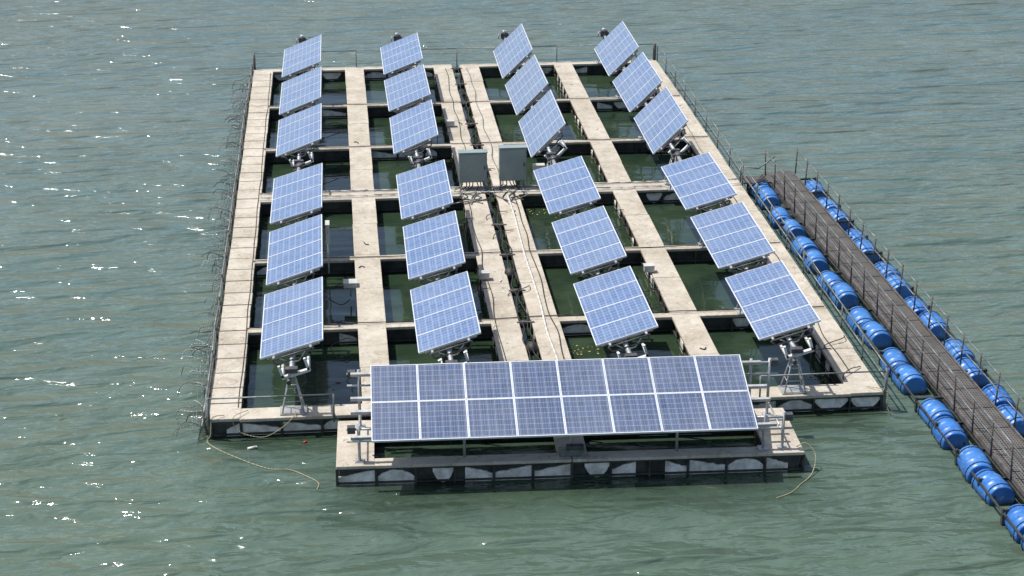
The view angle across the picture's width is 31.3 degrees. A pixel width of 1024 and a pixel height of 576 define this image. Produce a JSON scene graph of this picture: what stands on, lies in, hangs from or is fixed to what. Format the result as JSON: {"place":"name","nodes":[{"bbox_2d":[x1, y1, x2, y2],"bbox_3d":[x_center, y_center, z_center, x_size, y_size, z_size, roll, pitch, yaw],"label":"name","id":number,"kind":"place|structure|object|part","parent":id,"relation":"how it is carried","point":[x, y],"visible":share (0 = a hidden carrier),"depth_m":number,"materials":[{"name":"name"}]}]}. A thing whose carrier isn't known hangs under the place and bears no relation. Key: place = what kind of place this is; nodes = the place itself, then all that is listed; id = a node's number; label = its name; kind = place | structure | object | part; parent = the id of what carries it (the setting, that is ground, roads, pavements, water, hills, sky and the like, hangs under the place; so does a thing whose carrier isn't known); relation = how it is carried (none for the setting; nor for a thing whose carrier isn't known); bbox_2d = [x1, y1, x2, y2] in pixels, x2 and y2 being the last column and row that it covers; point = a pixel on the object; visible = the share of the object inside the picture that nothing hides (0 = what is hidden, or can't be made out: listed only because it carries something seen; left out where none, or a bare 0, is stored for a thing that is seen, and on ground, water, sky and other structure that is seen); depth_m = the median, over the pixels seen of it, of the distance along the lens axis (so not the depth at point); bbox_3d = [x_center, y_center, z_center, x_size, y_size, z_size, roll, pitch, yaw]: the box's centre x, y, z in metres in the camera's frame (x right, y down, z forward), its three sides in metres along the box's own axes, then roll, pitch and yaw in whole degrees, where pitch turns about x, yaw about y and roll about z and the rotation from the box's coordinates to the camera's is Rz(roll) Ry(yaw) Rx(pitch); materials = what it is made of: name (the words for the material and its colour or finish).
{"place":"outdoors","nodes":[
{"label":"outdoors","id":0,"kind":"place"},
{"bbox_2d":[0,0,1023,575],"bbox_3d":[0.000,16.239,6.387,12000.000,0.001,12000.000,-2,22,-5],"label":"water","id":1,"kind":"structure","parent":0,"point":[898,124],"depth_m":48.11,"materials":[{"name":"green liquid"}]},
{"bbox_2d":[205,43,888,438],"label":"floating platform","id":2,"kind":"structure","parent":1,"relation":"on","point":[373,333],"depth_m":49.08,"materials":[{"name":"concrete"}]},
{"bbox_2d":[172,64,253,435],"bbox_3d":[-8.380,-2.332,52.935,0.818,0.982,29.959,-2,22,-5],"label":"wire fence","id":3,"kind":"object","parent":2,"relation":"attached to","point":[214,336],"visible":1,"depth_m":48.63,"materials":[{"name":"metal"}]},
{"bbox_2d":[207,415,318,489],"bbox_3d":[-5.196,3.442,38.213,3.420,0.540,0.544,20,29,41],"label":"mooring rope","id":4,"kind":"object","parent":2,"relation":"attached to","point":[252,463],"visible":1,"depth_m":38.31,"materials":[{"name":"beige fabric"}]},
{"bbox_2d":[232,410,295,437],"bbox_3d":[-5.343,2.902,39.511,1.352,0.493,0.496,-2,22,-5],"label":"mooring rope","id":5,"kind":"object","parent":2,"relation":"attached to","point":[264,436],"visible":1,"depth_m":39.38,"materials":[{"name":"beige fabric"}]},
{"bbox_2d":[206,394,334,426],"bbox_3d":[-5.171,2.620,39.275,2.719,0.674,0.052,-2,22,-5],"label":"safety railing","id":6,"kind":"object","parent":2,"relation":"on","point":[267,397],"visible":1,"depth_m":39.18,"materials":[{"name":"grey metal"}]},
{"bbox_2d":[277,162,310,414],"bbox_3d":[-5.375,-0.527,46.054,0.704,1.278,14.800,-2,22,-5],"label":"solar tracker stand","id":7,"kind":"object","parent":2,"relation":"on","point":[290,370],"visible":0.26,"depth_m":39.48,"materials":[{"name":"silver metal"}]},
{"bbox_2d":[260,277,322,364],"bbox_3d":[-4.940,0.750,41.517,1.440,0.274,4.139,-17,22,1],"label":"solar panel","id":8,"kind":"object","parent":7,"relation":"on","point":[292,321],"visible":1,"depth_m":41.19,"materials":[{"name":"blue glass"}]},
{"bbox_2d":[266,214,322,289],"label":"solar panel","id":9,"kind":"object","parent":7,"relation":"on","point":[295,250],"visible":0.99,"depth_m":45.32,"materials":[{"name":"blue glass"}]},
{"bbox_2d":[270,163,322,227],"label":"solar panel","id":10,"kind":"object","parent":7,"relation":"on","point":[296,195],"visible":0.93,"depth_m":49.45,"materials":[{"name":"blue glass"}]},
{"bbox_2d":[289,35,313,171],"bbox_3d":[-6.808,-5.953,59.814,0.718,1.304,14.820,-2,22,-5],"label":"solar tracker stand","id":11,"kind":"object","parent":2,"relation":"on","point":[301,38],"visible":0.18,"depth_m":53.38,"materials":[{"name":"grey metal"}]},
{"bbox_2d":[276,103,321,159],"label":"solar panel","id":12,"kind":"object","parent":11,"relation":"on","point":[299,131],"visible":1,"depth_m":54.99,"materials":[{"name":"blue glass"}]},
{"bbox_2d":[279,67,321,115],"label":"solar panel","id":13,"kind":"object","parent":11,"relation":"on","point":[302,91],"visible":0.86,"depth_m":59.20,"materials":[{"name":"blue glass"}]},
{"bbox_2d":[282,35,321,78],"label":"solar panel","id":14,"kind":"object","parent":11,"relation":"on","point":[299,58],"visible":0.86,"depth_m":63.41,"materials":[{"name":"blue glass"}]},
{"bbox_2d":[325,220,329,272],"bbox_3d":[-4.823,-1.048,47.991,0.114,1.420,0.374,-2,22,-5],"label":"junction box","id":15,"kind":"object","parent":2,"relation":"on","point":[327,232],"visible":1,"depth_m":47.74,"materials":[{"name":"plastic"}]},
{"bbox_2d":[343,279,357,295],"bbox_3d":[-4.120,0.017,46.648,0.364,0.420,0.324,-2,22,-5],"label":"junction box","id":16,"kind":"object","parent":2,"relation":"on","point":[350,283],"visible":1,"depth_m":46.47,"materials":[{"name":"plastic"}]},
{"bbox_2d":[391,32,431,168],"bbox_3d":[-3.384,-6.076,60.125,0.718,1.304,14.820,-2,22,-5],"label":"solar tracker stand","id":17,"kind":"object","parent":2,"relation":"on","point":[396,36],"visible":0.16,"depth_m":53.57,"materials":[{"name":"grey metal"}]},
{"bbox_2d":[380,33,422,76],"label":"solar panel","id":18,"kind":"object","parent":17,"relation":"on","point":[401,54],"visible":0.91,"depth_m":63.72,"materials":[{"name":"blue glass"}]},
{"bbox_2d":[384,64,430,112],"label":"solar panel","id":19,"kind":"object","parent":17,"relation":"on","point":[406,89],"visible":0.9,"depth_m":59.52,"materials":[{"name":"blue glass"}]},
{"bbox_2d":[390,100,438,156],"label":"solar panel","id":20,"kind":"object","parent":17,"relation":"on","point":[415,127],"visible":1,"depth_m":55.31,"materials":[{"name":"blue glass"}]},
{"bbox_2d":[413,159,469,363],"bbox_3d":[-1.951,-0.650,46.365,0.704,1.278,14.800,-2,22,-5],"label":"solar tracker stand","id":21,"kind":"object","parent":2,"relation":"on","point":[418,163],"visible":0.12,"depth_m":40.07,"materials":[{"name":"silver metal"}]},
{"bbox_2d":[396,160,453,222],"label":"solar panel","id":22,"kind":"object","parent":21,"relation":"on","point":[423,191],"visible":0.85,"depth_m":49.75,"materials":[{"name":"blue glass"}]},
{"bbox_2d":[403,211,465,284],"bbox_3d":[-1.950,-0.997,45.959,1.440,0.274,4.139,-17,22,1],"label":"solar panel","id":23,"kind":"object","parent":21,"relation":"on","point":[433,246],"visible":0.94,"depth_m":45.64,"materials":[{"name":"blue glass"}]},
{"bbox_2d":[410,271,480,358],"bbox_3d":[-1.514,0.627,41.828,1.440,0.274,4.139,-18,22,1],"label":"solar panel","id":24,"kind":"object","parent":21,"relation":"on","point":[444,313],"visible":1,"depth_m":41.52,"materials":[{"name":"blue glass"}]},
{"bbox_2d":[446,119,454,126],"bbox_3d":[-2.018,-5.248,59.913,0.284,0.510,0.224,-2,22,-5],"label":"junction box","id":25,"kind":"object","parent":2,"relation":"on","point":[450,122],"visible":0.81,"depth_m":59.77,"materials":[{"name":"plastic"}]},
{"bbox_2d":[254,44,655,67],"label":"safety railing","id":26,"kind":"object","parent":2,"relation":"on","point":[452,48],"visible":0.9,"depth_m":67.19,"materials":[{"name":"grey metal"}]},
{"bbox_2d":[454,149,492,204],"bbox_3d":[-1.236,-3.224,53.080,1.326,1.145,1.685,-2,22,-5],"label":"electrical cabinet","id":27,"kind":"object","parent":2,"relation":"on","point":[472,165],"visible":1,"depth_m":53.52,"materials":[{"name":"metal"}]},
{"bbox_3d":[-1.136,-3.514,53.550,0.760,0.840,0.020,-2,22,-5],"label":"door","id":28,"kind":"part","parent":27,"relation":"part of","materials":[{"name":"paint"}]},
{"bbox_2d":[478,270,489,279],"bbox_3d":[-0.716,-0.183,47.035,0.284,0.510,0.224,-2,22,-5],"label":"junction box","id":29,"kind":"object","parent":2,"relation":"on","point":[483,274],"visible":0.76,"depth_m":46.89,"materials":[{"name":"plastic"}]},
{"bbox_2d":[504,267,514,280],"bbox_3d":[-0.058,-0.368,47.463,0.289,0.340,0.425,-2,22,-5],"label":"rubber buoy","id":30,"kind":"object","parent":2,"relation":"on","point":[509,271],"visible":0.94,"depth_m":47.31,"materials":[{"name":"grey rubber"}]},
{"bbox_2d":[493,144,527,203],"bbox_3d":[-0.012,-3.311,53.163,1.056,1.245,1.806,-2,22,-5],"label":"electrical cabinet","id":31,"kind":"object","parent":2,"relation":"on","point":[513,162],"visible":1,"depth_m":53.67,"materials":[{"name":"metal"}]},
{"bbox_3d":[0.034,-3.620,53.684,0.740,0.940,0.020,-2,22,-5],"label":"door","id":32,"kind":"part","parent":31,"relation":"part of","materials":[{"name":"paint"}]},
{"bbox_2d":[497,30,566,166],"bbox_3d":[0.540,-6.267,60.462,0.764,1.413,14.820,-2,22,-5],"label":"solar tracker stand","id":33,"kind":"object","parent":2,"relation":"on","point":[504,34],"visible":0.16,"depth_m":53.93,"materials":[{"name":"grey metal"}]},
{"bbox_2d":[493,23,532,78],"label":"solar panel","id":34,"kind":"object","parent":33,"relation":"attached to","point":[513,50],"visible":0.89,"depth_m":64.08,"materials":[{"name":"blue glass"}]},
{"bbox_2d":[505,55,548,115],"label":"solar panel","id":35,"kind":"object","parent":33,"relation":"attached to","point":[527,83],"visible":0.89,"depth_m":59.87,"materials":[{"name":"blue glass"}]},
{"bbox_2d":[518,90,565,157],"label":"solar panel","id":36,"kind":"object","parent":33,"relation":"attached to","point":[542,123],"visible":0.98,"depth_m":55.68,"materials":[{"name":"blue glass"}]},
{"bbox_2d":[526,341,537,355],"bbox_3d":[0.468,1.415,42.929,0.289,0.340,0.425,-2,22,-5],"label":"rubber buoy","id":37,"kind":"object","parent":2,"relation":"on","point":[531,345],"visible":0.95,"depth_m":42.79,"materials":[{"name":"black rubber"}]},
{"bbox_2d":[532,163,544,186],"bbox_3d":[0.784,-3.182,54.003,0.364,0.990,0.224,-2,22,-5],"label":"junction box","id":38,"kind":"object","parent":2,"relation":"on","point":[536,166],"visible":0.41,"depth_m":53.80,"materials":[{"name":"plastic"}]},
{"bbox_2d":[238,68,860,405],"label":"power cables","id":39,"kind":"object","parent":2,"relation":"on","point":[533,281],"visible":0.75,"depth_m":50.29,"materials":[{"name":"black rubber"}]},
{"bbox_2d":[548,154,648,357],"bbox_3d":[1.950,-0.789,46.720,0.704,1.278,14.800,-2,22,-5],"label":"solar tracker stand","id":40,"kind":"object","parent":2,"relation":"on","point":[552,159],"visible":0.13,"depth_m":40.32,"materials":[{"name":"silver metal"}]},
{"bbox_2d":[533,156,600,218],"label":"solar panel","id":41,"kind":"object","parent":40,"relation":"attached to","point":[567,185],"visible":0.93,"depth_m":50.12,"materials":[{"name":"blue glass"}]},
{"bbox_2d":[552,206,626,278],"bbox_3d":[1.953,-1.137,46.314,1.440,0.273,4.139,-18,22,1],"label":"solar panel","id":42,"kind":"object","parent":40,"relation":"attached to","point":[588,240],"visible":0.95,"depth_m":46.01,"materials":[{"name":"blue glass"}]},
{"bbox_2d":[573,266,657,351],"bbox_3d":[2.386,0.488,42.183,1.440,0.274,4.139,-18,22,1],"label":"solar panel","id":43,"kind":"object","parent":40,"relation":"attached to","point":[615,306],"visible":1,"depth_m":41.89,"materials":[{"name":"blue glass"}]},
{"bbox_2d":[596,28,690,184],"bbox_3d":[4.203,-6.398,60.795,0.764,1.413,14.820,-2,22,-5],"label":"solar tracker stand","id":44,"kind":"object","parent":2,"relation":"on","point":[604,33],"visible":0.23,"depth_m":54.60,"materials":[{"name":"grey metal"}]},
{"bbox_2d":[594,21,638,76],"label":"solar panel","id":45,"kind":"object","parent":44,"relation":"attached to","point":[616,48],"visible":0.91,"depth_m":64.41,"materials":[{"name":"blue glass"}]},
{"bbox_2d":[612,52,662,112],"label":"solar panel","id":46,"kind":"object","parent":44,"relation":"attached to","point":[637,81],"visible":0.9,"depth_m":60.21,"materials":[{"name":"blue glass"}]},
{"bbox_2d":[634,86,687,153],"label":"solar panel","id":47,"kind":"object","parent":44,"relation":"attached to","point":[661,119],"visible":1,"depth_m":56.03,"materials":[{"name":"blue glass"}]},
{"bbox_2d":[643,263,654,282],"bbox_3d":[3.554,-0.373,47.517,0.284,0.510,0.224,-2,22,-5],"label":"junction box","id":48,"kind":"object","parent":2,"relation":"on","point":[648,267],"visible":1,"depth_m":47.38,"materials":[{"name":"plastic"}]},
{"bbox_2d":[666,151,813,394],"bbox_3d":[5.613,-0.920,47.053,0.704,1.278,14.800,-2,22,-5],"label":"solar tracker stand","id":49,"kind":"object","parent":2,"relation":"on","point":[796,351],"visible":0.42,"depth_m":40.56,"materials":[{"name":"silver metal"}]},
{"bbox_2d":[661,152,736,213],"bbox_3d":[5.183,-2.881,50.750,1.440,0.273,4.139,-17,22,1],"label":"solar panel","id":50,"kind":"object","parent":49,"relation":"attached to","point":[697,182],"visible":0.89,"depth_m":50.46,"materials":[{"name":"blue glass"}]},
{"bbox_2d":[690,202,774,273],"bbox_3d":[5.613,-1.267,46.647,1.440,0.273,4.139,-17,22,1],"label":"solar panel","id":51,"kind":"object","parent":49,"relation":"attached to","point":[732,235],"visible":0.89,"depth_m":46.35,"materials":[{"name":"blue glass"}]},
{"bbox_2d":[725,260,820,345],"bbox_3d":[6.048,0.357,42.516,1.440,0.274,4.139,-17,22,1],"label":"solar panel","id":52,"kind":"object","parent":49,"relation":"attached to","point":[772,300],"visible":1,"depth_m":42.23,"materials":[{"name":"blue glass"}]},
{"bbox_2d":[657,44,887,377],"bbox_3d":[6.842,-3.322,54.272,0.062,0.755,29.668,-2,22,-5],"label":"safety railing","id":53,"kind":"object","parent":2,"relation":"on","point":[786,235],"visible":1,"depth_m":50.03,"materials":[{"name":"grey metal"}]},
{"bbox_2d":[759,370,887,403],"bbox_3d":[6.867,2.186,40.368,2.883,0.682,0.051,-2,22,-5],"label":"safety railing","id":54,"kind":"object","parent":2,"relation":"on","point":[828,373],"visible":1,"depth_m":40.27,"materials":[{"name":"grey metal"}]},
{"bbox_2d":[335,408,804,485],"bbox_3d":[1.162,3.470,38.649,9.684,0.750,2.160,-1,22,-4],"label":"floating pontoon","id":55,"kind":"object","parent":1,"relation":"on","point":[532,466],"visible":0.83,"depth_m":37.71,"materials":[{"name":"concrete"}]},
{"bbox_2d":[346,354,793,462],"bbox_3d":[1.181,2.562,37.995,9.200,1.418,2.255,-1,22,-4],"label":"solar panel table","id":56,"kind":"object","parent":55,"relation":"on","point":[677,395],"visible":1,"depth_m":37.79,"materials":[{"name":"glass"}]},
{"bbox_2d":[529,209,823,382],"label":"floating leaves","id":57,"kind":"object","parent":1,"relation":"on","point":[598,353],"visible":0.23,"depth_m":43.62,"materials":[{"name":"green plant"}]},
{"bbox_2d":[747,182,771,198],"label":"plastic barrel","id":58,"kind":"object","parent":1,"relation":"in","point":[751,191],"visible":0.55,"depth_m":54.44,"materials":[{"name":"blue plastic"}]},
{"bbox_2d":[755,186,780,209],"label":"plastic barrel","id":59,"kind":"object","parent":1,"relation":"in","point":[772,196],"visible":0.73,"depth_m":53.45,"materials":[{"name":"blue plastic"}]},
{"bbox_2d":[767,206,790,228],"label":"plastic barrel","id":60,"kind":"object","parent":1,"relation":"in","point":[783,212],"visible":0.6,"depth_m":52.05,"materials":[{"name":"blue plastic"}]},
{"bbox_2d":[779,218,806,240],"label":"plastic barrel","id":61,"kind":"object","parent":1,"relation":"in","point":[796,228],"visible":0.6,"depth_m":51.00,"materials":[{"name":"blue plastic"}]},
{"bbox_2d":[776,442,815,497],"bbox_3d":[5.857,3.742,37.440,0.434,0.529,1.698,9,23,21],"label":"mooring rope","id":62,"kind":"object","parent":1,"relation":"on","point":[809,476],"visible":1,"depth_m":37.80,"materials":[{"name":"beige fabric"}]},
{"bbox_2d":[790,236,819,259],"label":"plastic barrel","id":63,"kind":"object","parent":1,"relation":"in","point":[806,243],"visible":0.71,"depth_m":49.64,"materials":[{"name":"blue plastic"}]},
{"bbox_2d":[801,249,828,273],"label":"plastic barrel","id":64,"kind":"object","parent":1,"relation":"in","point":[818,259],"visible":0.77,"depth_m":48.61,"materials":[{"name":"blue plastic"}]},
{"bbox_2d":[804,180,825,198],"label":"plastic barrel","id":65,"kind":"object","parent":1,"relation":"in","point":[811,185],"visible":0.42,"depth_m":54.25,"materials":[{"name":"blue plastic"}]},
{"bbox_2d":[816,270,842,295],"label":"plastic barrel","id":66,"kind":"object","parent":1,"relation":"in","point":[831,277],"visible":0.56,"depth_m":47.39,"materials":[{"name":"blue plastic"}]},
{"bbox_2d":[818,197,840,209],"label":"plastic barrel","id":67,"kind":"object","parent":1,"relation":"in","point":[822,201],"visible":0.34,"depth_m":52.78,"materials":[{"name":"blue plastic"}]},
{"bbox_2d":[827,208,851,230],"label":"plastic barrel","id":68,"kind":"object","parent":1,"relation":"in","point":[833,214],"visible":0.43,"depth_m":51.73,"materials":[{"name":"blue plastic"}]},
{"bbox_2d":[829,281,858,309],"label":"plastic barrel","id":69,"kind":"object","parent":1,"relation":"in","point":[846,294],"visible":0.77,"depth_m":46.27,"materials":[{"name":"blue plastic"}]},
{"bbox_2d":[845,228,867,240],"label":"plastic barrel","id":70,"kind":"object","parent":1,"relation":"in","point":[854,233],"visible":0.31,"depth_m":50.48,"materials":[{"name":"blue plastic"}]},
{"bbox_2d":[846,306,873,334],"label":"plastic barrel","id":71,"kind":"object","parent":1,"relation":"in","point":[860,315],"visible":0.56,"depth_m":44.98,"materials":[{"name":"blue plastic"}]},
{"bbox_2d":[854,238,878,263],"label":"plastic barrel","id":72,"kind":"object","parent":1,"relation":"in","point":[866,247],"visible":0.42,"depth_m":49.34,"materials":[{"name":"blue plastic"}]},
{"bbox_2d":[858,320,892,349],"bbox_3d":[8.792,1.192,44.279,0.636,0.636,0.904,-39,22,6],"label":"plastic barrel","id":73,"kind":"object","parent":1,"relation":"in","point":[878,335],"visible":0.86,"depth_m":43.91,"materials":[{"name":"blue plastic"}]},
{"bbox_2d":[867,386,888,411],"bbox_3d":[8.164,2.483,40.718,0.579,0.580,0.050,12,25,29],"label":"mooring rope","id":74,"kind":"object","parent":1,"relation":"on","point":[887,393],"visible":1,"depth_m":40.63,"materials":[{"name":"beige fabric"}]},
{"bbox_2d":[747,149,1023,540],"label":"floating walkway","id":75,"kind":"structure","parent":1,"relation":"on","point":[992,429],"depth_m":43.51,"materials":[{"name":"metal"}]},
{"bbox_2d":[739,156,775,188],"bbox_3d":[7.338,-3.483,54.297,1.119,0.836,1.310,-2,22,-5],"label":"gangway","id":76,"kind":"object","parent":75,"relation":"on","point":[761,178],"visible":0.93,"depth_m":54.55,"materials":[{"name":"metal"}]},
{"bbox_2d":[874,261,900,276],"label":"plastic barrel","id":77,"kind":"object","parent":1,"relation":"in","point":[881,265],"visible":0.34,"depth_m":47.89,"materials":[{"name":"blue plastic"}]},
{"bbox_2d":[880,347,908,377],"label":"plastic barrel","id":78,"kind":"object","parent":1,"relation":"in","point":[893,356],"visible":0.52,"depth_m":42.62,"materials":[{"name":"blue plastic"}]},
{"bbox_2d":[887,274,912,298],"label":"plastic barrel","id":79,"kind":"object","parent":1,"relation":"in","point":[893,280],"visible":0.46,"depth_m":46.80,"materials":[{"name":"blue plastic"}]},
{"bbox_2d":[891,363,926,394],"bbox_3d":[9.083,2.140,41.865,0.636,0.636,0.904,12,17,-11],"label":"plastic barrel","id":80,"kind":"object","parent":1,"relation":"in","point":[911,377],"visible":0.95,"depth_m":41.50,"materials":[{"name":"blue plastic"}]},
{"bbox_2d":[904,296,928,315],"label":"plastic barrel","id":81,"kind":"object","parent":1,"relation":"in","point":[919,308],"visible":0.39,"depth_m":45.53,"materials":[{"name":"blue plastic"}]},
{"bbox_2d":[918,310,949,339],"bbox_3d":[10.312,0.977,44.783,0.636,0.636,0.904,-39,23,10],"label":"plastic barrel","id":82,"kind":"object","parent":1,"relation":"in","point":[937,330],"visible":0.47,"depth_m":44.43,"materials":[{"name":"blue plastic"}]},
{"bbox_2d":[917,398,955,428],"bbox_3d":[9.337,2.847,40.214,0.636,0.636,0.904,35,11,-18],"label":"plastic barrel","id":83,"kind":"object","parent":1,"relation":"in","point":[934,408],"visible":0.69,"depth_m":40.03,"materials":[{"name":"blue plastic"}]},
{"bbox_2d":[931,416,968,449],"bbox_3d":[9.406,3.190,39.293,0.636,0.636,0.904,-43,17,11],"label":"plastic barrel","id":84,"kind":"object","parent":1,"relation":"in","point":[953,432],"visible":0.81,"depth_m":38.93,"materials":[{"name":"blue plastic"}]},
{"bbox_2d":[942,338,975,359],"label":"plastic barrel","id":85,"kind":"object","parent":1,"relation":"in","point":[953,347],"visible":0.4,"depth_m":42.89,"materials":[{"name":"blue plastic"}]},
{"bbox_2d":[956,357,988,386],"bbox_3d":[10.582,2.041,42.245,0.636,0.636,0.904,-29,26,3],"label":"plastic barrel","id":86,"kind":"object","parent":1,"relation":"in","point":[967,363],"visible":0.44,"depth_m":41.89,"materials":[{"name":"blue plastic"}]},
{"bbox_2d":[956,445,994,483],"bbox_3d":[9.586,3.705,37.837,0.636,0.636,0.904,23,20,-11],"label":"plastic barrel","id":87,"kind":"object","parent":1,"relation":"in","point":[975,460],"visible":0.8,"depth_m":37.62,"materials":[{"name":"blue plastic"}]},
{"bbox_2d":[971,469,1014,505],"bbox_3d":[9.730,4.093,36.983,0.636,0.636,0.904,-14,21,-5],"label":"plastic barrel","id":88,"kind":"object","parent":1,"relation":"in","point":[998,487],"visible":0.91,"depth_m":36.63,"materials":[{"name":"blue plastic"}]},
{"bbox_2d":[982,383,1014,407],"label":"plastic barrel","id":89,"kind":"object","parent":1,"relation":"in","point":[989,390],"visible":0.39,"depth_m":40.55,"materials":[{"name":"blue plastic"}]},
{"bbox_2d":[997,404,1023,436],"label":"plastic barrel","id":90,"kind":"object","parent":1,"relation":"in","point":[1007,411],"visible":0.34,"depth_m":39.57,"materials":[{"name":"blue plastic"}]},
{"bbox_2d":[1003,504,1023,543],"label":"plastic barrel","id":91,"kind":"object","parent":1,"relation":"in","point":[1015,514],"visible":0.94,"depth_m":35.41,"materials":[{"name":"blue plastic"}]},
{"bbox_2d":[1021,535,1023,549],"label":"plastic barrel","id":92,"kind":"object","parent":1,"relation":"in","point":[1022,544],"visible":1,"depth_m":34.88,"materials":[{"name":"blue plastic"}]}
]}

